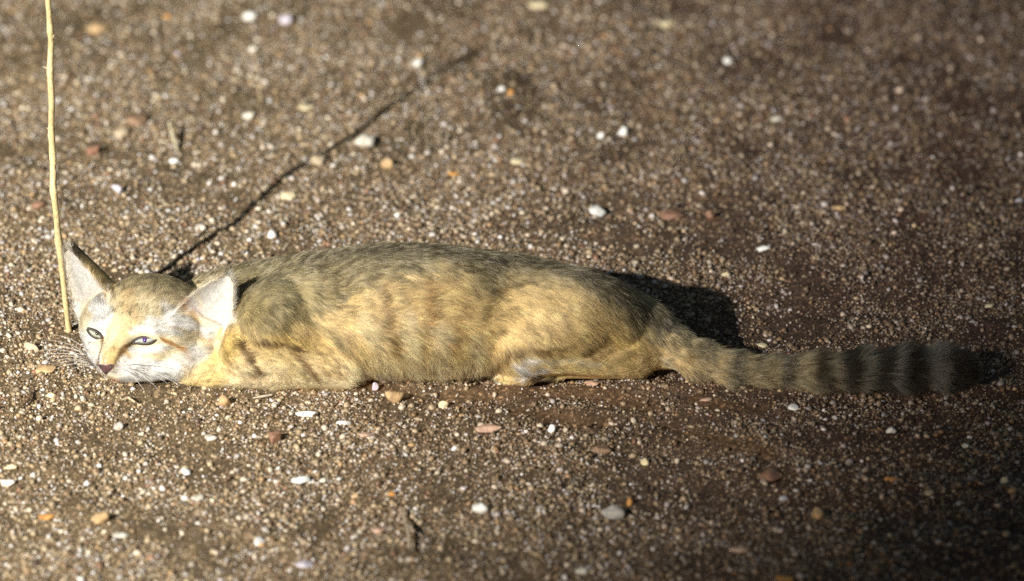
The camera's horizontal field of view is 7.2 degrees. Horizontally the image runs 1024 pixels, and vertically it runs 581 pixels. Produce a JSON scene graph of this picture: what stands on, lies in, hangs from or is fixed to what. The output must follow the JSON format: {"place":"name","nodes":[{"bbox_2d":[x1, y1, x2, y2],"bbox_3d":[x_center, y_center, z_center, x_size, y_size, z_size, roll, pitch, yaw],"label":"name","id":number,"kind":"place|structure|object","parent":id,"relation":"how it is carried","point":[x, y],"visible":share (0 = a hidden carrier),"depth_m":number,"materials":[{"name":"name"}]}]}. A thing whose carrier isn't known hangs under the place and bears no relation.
{"place":"outdoors","nodes":[
{"label":"outdoors","id":0,"kind":"place"},
{"bbox_2d":[0,0,1023,580],"bbox_3d":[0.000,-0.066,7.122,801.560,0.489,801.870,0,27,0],"label":"ground","id":1,"kind":"structure","parent":0,"point":[812,282],"depth_m":7.04,"materials":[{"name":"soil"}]},
{"bbox_2d":[0,479,15,486],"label":"stone","id":2,"kind":"object","parent":1,"relation":"on","point":[7,482],"visible":1,"depth_m":6.69,"materials":[{"name":"white stone"}]},
{"bbox_2d":[4,464,16,468],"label":"stone","id":3,"kind":"object","parent":1,"relation":"on","point":[11,466],"visible":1,"depth_m":6.71,"materials":[{"name":"beige stone"}]},
{"bbox_2d":[18,389,32,407],"bbox_3d":[-0.407,0.090,6.815,0.010,0.003,0.033,0,27,0],"label":"dry twig","id":4,"kind":"object","parent":1,"relation":"on","point":[26,400],"visible":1,"depth_m":6.81,"materials":[{"name":"wood"}]},
{"bbox_2d":[24,342,38,351],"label":"stone","id":5,"kind":"object","parent":1,"relation":"on","point":[29,346],"visible":1,"depth_m":6.90,"materials":[{"name":"beige stone"}]},
{"bbox_2d":[32,201,46,208],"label":"stone","id":6,"kind":"object","parent":1,"relation":"on","point":[37,204],"visible":1,"depth_m":7.13,"materials":[{"name":"stone"}]},
{"bbox_2d":[35,364,56,373],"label":"stone","id":7,"kind":"object","parent":1,"relation":"on","point":[47,369],"visible":1,"depth_m":6.86,"materials":[{"name":"beige stone"}]},
{"bbox_2d":[38,514,54,519],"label":"stone","id":8,"kind":"object","parent":1,"relation":"on","point":[46,516],"visible":1,"depth_m":6.64,"materials":[{"name":"orange stone"}]},
{"bbox_2d":[45,392,55,398],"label":"stone","id":9,"kind":"object","parent":1,"relation":"on","point":[50,395],"visible":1,"depth_m":6.83,"materials":[{"name":"beige stone"}]},
{"bbox_2d":[43,0,71,332],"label":"dry weed","id":10,"kind":"object","parent":1,"relation":"on","point":[58,239],"visible":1,"depth_m":6.85,"materials":[{"name":"plant"}]},
{"bbox_2d":[64,357,75,372],"bbox_3d":[-0.372,0.063,6.869,0.002,0.002,0.029,-10,29,-19],"label":"dry twig","id":11,"kind":"object","parent":1,"relation":"on","point":[68,362],"visible":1,"depth_m":6.87,"materials":[{"name":"wood"}]},
{"bbox_2d":[86,146,98,155],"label":"stone","id":12,"kind":"object","parent":1,"relation":"on","point":[92,150],"visible":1,"depth_m":7.23,"materials":[{"name":"brown stone"}]},
{"bbox_2d":[85,21,107,34],"bbox_3d":[-0.382,-0.240,7.481,0.021,0.012,0.022,0,27,0],"label":"stone","id":13,"kind":"object","parent":1,"relation":"on","point":[96,27],"visible":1,"depth_m":7.48,"materials":[{"name":"stone"}]},
{"bbox_2d":[91,512,108,523],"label":"stone","id":14,"kind":"object","parent":1,"relation":"on","point":[100,518],"visible":1,"depth_m":6.62,"materials":[{"name":"beige stone"}]},
{"bbox_2d":[111,185,123,193],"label":"stone","id":15,"kind":"object","parent":1,"relation":"on","point":[118,189],"visible":1,"depth_m":7.16,"materials":[{"name":"white stone"}]},
{"bbox_2d":[113,421,123,429],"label":"pebble","id":16,"kind":"object","parent":1,"relation":"on","point":[119,424],"visible":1,"depth_m":6.78,"materials":[{"name":"stone"}]},
{"bbox_2d":[112,532,129,537],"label":"stone","id":17,"kind":"object","parent":1,"relation":"on","point":[121,535],"visible":1,"depth_m":6.60,"materials":[{"name":"white stone"}]},
{"bbox_2d":[113,128,129,137],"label":"stone","id":18,"kind":"object","parent":1,"relation":"on","point":[121,132],"visible":1,"depth_m":7.27,"materials":[{"name":"beige stone"}]},
{"bbox_2d":[121,396,135,402],"bbox_3d":[-0.321,0.092,6.811,0.008,0.002,0.012,-19,32,-32],"label":"straw piece","id":19,"kind":"object","parent":1,"relation":"on","point":[130,399],"visible":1,"depth_m":6.81,"materials":[{"name":"beige plant"}]},
{"bbox_2d":[126,111,147,124],"bbox_3d":[-0.335,-0.153,7.299,0.021,0.009,0.020,12,30,23],"label":"stone","id":20,"kind":"object","parent":1,"relation":"on","point":[136,118],"visible":1,"depth_m":7.29,"materials":[{"name":"brown stone"}]},
{"bbox_2d":[168,122,178,150],"bbox_3d":[-0.301,-0.137,7.251,0.011,0.012,0.038,0,27,0],"label":"straw piece","id":21,"kind":"object","parent":1,"relation":"on","point":[172,133],"visible":1,"depth_m":7.25,"materials":[{"name":"beige plant"}]},
{"bbox_2d":[168,158,178,162],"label":"stone","id":22,"kind":"object","parent":1,"relation":"on","point":[174,160],"visible":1,"depth_m":7.22,"materials":[{"name":"white stone"}]},
{"bbox_2d":[180,468,190,474],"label":"pebble","id":23,"kind":"object","parent":1,"relation":"on","point":[186,471],"visible":1,"depth_m":6.70,"materials":[{"name":"stone"}]},
{"bbox_2d":[191,494,203,499],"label":"stone","id":24,"kind":"object","parent":1,"relation":"on","point":[199,497],"visible":1,"depth_m":6.66,"materials":[{"name":"white stone"}]},
{"bbox_2d":[195,224,205,231],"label":"stone","id":25,"kind":"object","parent":1,"relation":"on","point":[202,227],"visible":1,"depth_m":7.10,"materials":[{"name":"white stone"}]},
{"bbox_2d":[204,434,217,440],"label":"stone","id":26,"kind":"object","parent":1,"relation":"on","point":[209,437],"visible":1,"depth_m":6.75,"materials":[{"name":"white stone"}]},
{"bbox_2d":[218,395,230,406],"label":"stone","id":27,"kind":"object","parent":1,"relation":"on","point":[224,400],"visible":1,"depth_m":6.81,"materials":[{"name":"beige stone"}]},
{"bbox_2d":[242,11,256,20],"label":"stone","id":28,"kind":"object","parent":1,"relation":"on","point":[249,16],"visible":1,"depth_m":7.50,"materials":[{"name":"white stone"}]},
{"bbox_2d":[242,112,257,118],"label":"stone","id":29,"kind":"object","parent":1,"relation":"on","point":[247,115],"visible":1,"depth_m":7.30,"materials":[{"name":"white stone"}]},
{"bbox_2d":[248,46,256,52],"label":"pebble","id":30,"kind":"object","parent":1,"relation":"on","point":[251,49],"visible":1,"depth_m":7.43,"materials":[{"name":"stone"}]},
{"bbox_2d":[254,537,264,545],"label":"pebble","id":31,"kind":"object","parent":1,"relation":"on","point":[258,540],"visible":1,"depth_m":6.60,"materials":[{"name":"stone"}]},
{"bbox_2d":[253,394,271,398],"bbox_3d":[-0.209,0.089,6.818,0.016,0.002,0.007,0,27,0],"label":"straw piece","id":32,"kind":"object","parent":1,"relation":"on","point":[261,396],"visible":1,"depth_m":6.82,"materials":[{"name":"beige plant"}]},
{"bbox_2d":[268,230,276,238],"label":"pebble","id":33,"kind":"object","parent":1,"relation":"on","point":[272,234],"visible":1,"depth_m":7.09,"materials":[{"name":"stone"}]},
{"bbox_2d":[269,431,280,443],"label":"stone","id":34,"kind":"object","parent":1,"relation":"on","point":[275,436],"visible":1,"depth_m":6.75,"materials":[{"name":"brown stone"}]},
{"bbox_2d":[279,15,292,24],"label":"stone","id":35,"kind":"object","parent":1,"relation":"on","point":[285,19],"visible":1,"depth_m":7.48,"materials":[{"name":"white stone"}]},
{"bbox_2d":[280,192,296,199],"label":"stone","id":36,"kind":"object","parent":1,"relation":"on","point":[289,195],"visible":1,"depth_m":7.16,"materials":[{"name":"beige stone"}]},
{"bbox_2d":[291,476,309,483],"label":"stone","id":37,"kind":"object","parent":1,"relation":"on","point":[300,479],"visible":1,"depth_m":6.68,"materials":[{"name":"white stone"}]},
{"bbox_2d":[295,560,314,567],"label":"stone","id":38,"kind":"object","parent":1,"relation":"on","point":[304,564],"visible":1,"depth_m":6.57,"materials":[{"name":"white stone"}]},
{"bbox_2d":[295,411,317,416],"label":"stone","id":39,"kind":"object","parent":1,"relation":"on","point":[305,413],"visible":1,"depth_m":6.79,"materials":[{"name":"white stone"}]},
{"bbox_2d":[298,104,314,110],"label":"stone","id":40,"kind":"object","parent":1,"relation":"on","point":[306,107],"visible":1,"depth_m":7.32,"materials":[{"name":"beige stone"}]},
{"bbox_2d":[307,153,324,165],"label":"stone","id":41,"kind":"object","parent":1,"relation":"on","point":[315,158],"visible":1,"depth_m":7.21,"materials":[{"name":"beige stone"}]},
{"bbox_2d":[336,420,351,425],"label":"stone","id":42,"kind":"object","parent":1,"relation":"on","point":[346,422],"visible":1,"depth_m":6.77,"materials":[{"name":"white stone"}]},
{"bbox_2d":[353,134,374,147],"bbox_3d":[-0.132,-0.133,7.245,0.020,0.012,0.013,0,27,0],"label":"stone","id":43,"kind":"object","parent":1,"relation":"on","point":[365,140],"visible":1,"depth_m":7.24,"materials":[{"name":"white stone"}]},
{"bbox_2d":[358,432,372,436],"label":"stone","id":44,"kind":"object","parent":1,"relation":"on","point":[363,434],"visible":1,"depth_m":6.75,"materials":[{"name":"beige stone"}]},
{"bbox_2d":[372,382,378,390],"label":"pebble","id":45,"kind":"object","parent":1,"relation":"on","point":[375,386],"visible":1,"depth_m":6.82,"materials":[{"name":"stone"}]},
{"bbox_2d":[370,527,385,532],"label":"stone","id":46,"kind":"object","parent":1,"relation":"on","point":[378,529],"visible":1,"depth_m":6.62,"materials":[{"name":"stone"}]},
{"bbox_2d":[381,159,392,167],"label":"stone","id":47,"kind":"object","parent":1,"relation":"on","point":[386,163],"visible":1,"depth_m":7.21,"materials":[{"name":"beige stone"}]},
{"bbox_2d":[385,391,404,402],"bbox_3d":[-0.098,0.089,6.811,0.018,0.013,0.010,-10,29,-18],"label":"stone","id":48,"kind":"object","parent":1,"relation":"on","point":[394,396],"visible":1,"depth_m":6.81,"materials":[{"name":"beige stone"}]},
{"bbox_2d":[399,507,415,550],"bbox_3d":[-0.083,0.193,6.613,0.009,0.003,0.071,-3,27,-6],"label":"dry twig","id":49,"kind":"object","parent":1,"relation":"on","point":[408,527],"visible":1,"depth_m":6.61,"materials":[{"name":"wood"}]},
{"bbox_2d":[413,58,422,66],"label":"stone","id":50,"kind":"object","parent":1,"relation":"on","point":[417,62],"visible":1,"depth_m":7.40,"materials":[{"name":"white stone"}]},
{"bbox_2d":[438,401,448,408],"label":"pebble","id":51,"kind":"object","parent":1,"relation":"on","point":[443,404],"visible":1,"depth_m":6.81,"materials":[{"name":"stone"}]},
{"bbox_2d":[448,171,460,175],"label":"stone","id":52,"kind":"object","parent":1,"relation":"on","point":[452,173],"visible":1,"depth_m":7.20,"materials":[{"name":"orange stone"}]},
{"bbox_2d":[472,503,488,513],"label":"stone","id":53,"kind":"object","parent":1,"relation":"on","point":[480,508],"visible":1,"depth_m":6.64,"materials":[{"name":"white stone"}]},
{"bbox_2d":[476,423,501,432],"bbox_3d":[-0.019,0.114,6.766,0.022,0.005,0.013,0,27,0],"label":"stone","id":54,"kind":"object","parent":1,"relation":"on","point":[487,428],"visible":1,"depth_m":6.76,"materials":[{"name":"beige stone"}]},
{"bbox_2d":[40,237,984,399],"bbox_3d":[0.002,0.010,6.855,0.759,0.121,0.138,0,27,0],"label":"sand cat","id":55,"kind":"object","parent":1,"relation":"on","point":[349,317],"visible":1,"depth_m":6.82},
{"bbox_2d":[510,157,523,164],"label":"stone","id":56,"kind":"object","parent":1,"relation":"on","point":[518,161],"visible":1,"depth_m":7.22,"materials":[{"name":"beige stone"}]},
{"bbox_2d":[528,1,548,7],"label":"stone","id":57,"kind":"object","parent":1,"relation":"on","point":[535,4],"visible":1,"depth_m":7.51,"materials":[{"name":"beige stone"}]},
{"bbox_2d":[548,424,554,432],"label":"pebble","id":58,"kind":"object","parent":1,"relation":"on","point":[551,428],"visible":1,"depth_m":6.77,"materials":[{"name":"stone"}]},
{"bbox_2d":[575,567,588,573],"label":"stone","id":59,"kind":"object","parent":1,"relation":"on","point":[580,570],"visible":1,"depth_m":6.56,"materials":[{"name":"beige stone"}]},
{"bbox_2d":[584,380,599,385],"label":"stone","id":60,"kind":"object","parent":1,"relation":"on","point":[592,383],"visible":1,"depth_m":6.84,"materials":[{"name":"brown stone"}]},
{"bbox_2d":[589,205,605,216],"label":"stone","id":61,"kind":"object","parent":1,"relation":"on","point":[598,211],"visible":1,"depth_m":7.13,"materials":[{"name":"white stone"}]},
{"bbox_2d":[597,132,604,138],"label":"pebble","id":62,"kind":"object","parent":1,"relation":"on","point":[600,135],"visible":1,"depth_m":7.26,"materials":[{"name":"stone"}]},
{"bbox_2d":[592,445,611,453],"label":"stone","id":63,"kind":"object","parent":1,"relation":"on","point":[603,449],"visible":1,"depth_m":6.74,"materials":[{"name":"brown stone"}]},
{"bbox_2d":[601,505,624,519],"bbox_3d":[0.082,0.182,6.645,0.019,0.013,0.012,0,27,0],"label":"stone","id":64,"kind":"object","parent":1,"relation":"on","point":[614,512],"visible":1,"depth_m":6.64,"materials":[{"name":"white stone"}]},
{"bbox_2d":[618,126,627,135],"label":"stone","id":65,"kind":"object","parent":1,"relation":"on","point":[623,130],"visible":1,"depth_m":7.27,"materials":[{"name":"white stone"}]},
{"bbox_2d":[627,498,632,505],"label":"pebble","id":66,"kind":"object","parent":1,"relation":"on","point":[629,502],"visible":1,"depth_m":6.66,"materials":[{"name":"stone"}]},
{"bbox_2d":[636,273,644,279],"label":"pebble","id":67,"kind":"object","parent":1,"relation":"on","point":[640,276],"visible":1,"depth_m":7.01,"materials":[{"name":"stone"}]},
{"bbox_2d":[640,457,649,465],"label":"pebble","id":68,"kind":"object","parent":1,"relation":"on","point":[644,461],"visible":1,"depth_m":6.72,"materials":[{"name":"stone"}]},
{"bbox_2d":[660,20,674,27],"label":"stone","id":69,"kind":"object","parent":1,"relation":"on","point":[665,24],"visible":1,"depth_m":7.48,"materials":[{"name":"beige stone"}]},
{"bbox_2d":[660,209,684,220],"bbox_3d":[0.141,-0.066,7.130,0.021,0.007,0.018,-6,28,-12],"label":"stone","id":70,"kind":"object","parent":1,"relation":"on","point":[669,214],"visible":1,"depth_m":7.12,"materials":[{"name":"brown stone"}]},
{"bbox_2d":[700,397,712,401],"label":"stone","id":71,"kind":"object","parent":1,"relation":"on","point":[706,399],"visible":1,"depth_m":6.81,"materials":[{"name":"brown stone"}]},
{"bbox_2d":[705,210,714,218],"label":"stone","id":72,"kind":"object","parent":1,"relation":"on","point":[709,214],"visible":1,"depth_m":7.12,"materials":[{"name":"brown stone"}]},
{"bbox_2d":[721,272,730,276],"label":"pebble","id":73,"kind":"object","parent":1,"relation":"on","point":[726,274],"visible":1,"depth_m":7.02,"materials":[{"name":"stone"}]},
{"bbox_2d":[723,57,732,63],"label":"pebble","id":74,"kind":"object","parent":1,"relation":"on","point":[727,60],"visible":1,"depth_m":7.40,"materials":[{"name":"stone"}]},
{"bbox_2d":[729,546,748,552],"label":"stone","id":75,"kind":"object","parent":1,"relation":"on","point":[742,549],"visible":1,"depth_m":6.59,"materials":[{"name":"stone"}]},
{"bbox_2d":[757,343,766,347],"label":"pebble","id":76,"kind":"object","parent":1,"relation":"on","point":[763,345],"visible":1,"depth_m":6.91,"materials":[{"name":"stone"}]},
{"bbox_2d":[756,246,769,251],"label":"stone","id":77,"kind":"object","parent":1,"relation":"on","point":[761,248],"visible":1,"depth_m":7.07,"materials":[{"name":"white stone"}]},
{"bbox_2d":[759,468,782,480],"bbox_3d":[0.211,0.152,6.693,0.017,0.009,0.018,21,34,35],"label":"stone","id":78,"kind":"object","parent":1,"relation":"on","point":[770,474],"visible":1,"depth_m":6.69,"materials":[{"name":"brown stone"}]},
{"bbox_2d":[770,117,783,120],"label":"stone","id":79,"kind":"object","parent":1,"relation":"on","point":[775,118],"visible":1,"depth_m":7.29,"materials":[{"name":"beige stone"}]},
{"bbox_2d":[779,495,787,500],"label":"pebble","id":80,"kind":"object","parent":1,"relation":"on","point":[783,498],"visible":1,"depth_m":6.67,"materials":[{"name":"stone"}]},
{"bbox_2d":[774,575,794,580],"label":"stone","id":81,"kind":"object","parent":1,"relation":"on","point":[783,578],"visible":1,"depth_m":6.54,"materials":[{"name":"orange stone"}]},
{"bbox_2d":[788,404,798,409],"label":"pebble","id":82,"kind":"object","parent":1,"relation":"on","point":[791,407],"visible":1,"depth_m":6.79,"materials":[{"name":"stone"}]},
{"bbox_2d":[812,507,823,518],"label":"stone","id":83,"kind":"object","parent":1,"relation":"on","point":[817,513],"visible":1,"depth_m":6.64,"materials":[{"name":"beige stone"}]},
{"bbox_2d":[832,205,845,209],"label":"stone","id":84,"kind":"object","parent":1,"relation":"on","point":[841,207],"visible":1,"depth_m":7.14,"materials":[{"name":"brown stone"}]},
{"bbox_2d":[886,427,895,432],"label":"pebble","id":85,"kind":"object","parent":1,"relation":"on","point":[891,430],"visible":1,"depth_m":6.76,"materials":[{"name":"stone"}]},
{"bbox_2d":[884,477,902,481],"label":"stone","id":86,"kind":"object","parent":1,"relation":"on","point":[890,479],"visible":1,"depth_m":6.69,"materials":[{"name":"orange stone"}]},
{"bbox_2d":[924,489,934,495],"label":"pebble","id":87,"kind":"object","parent":1,"relation":"on","point":[929,492],"visible":1,"depth_m":6.67,"materials":[{"name":"stone"}]},
{"bbox_2d":[961,443,968,447],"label":"pebble","id":88,"kind":"object","parent":1,"relation":"on","point":[964,445],"visible":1,"depth_m":6.75,"materials":[{"name":"stone"}]},
{"bbox_2d":[985,303,993,307],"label":"pebble","id":89,"kind":"object","parent":1,"relation":"on","point":[989,305],"visible":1,"depth_m":6.97,"materials":[{"name":"stone"}]},
{"bbox_2d":[1000,477,1007,483],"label":"pebble","id":90,"kind":"object","parent":1,"relation":"on","point":[1004,480],"visible":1,"depth_m":6.69,"materials":[{"name":"stone"}]},
{"bbox_2d":[1007,487,1016,493],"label":"pebble","id":91,"kind":"object","parent":1,"relation":"on","point":[1012,489],"visible":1,"depth_m":6.68,"materials":[{"name":"stone"}]}
]}

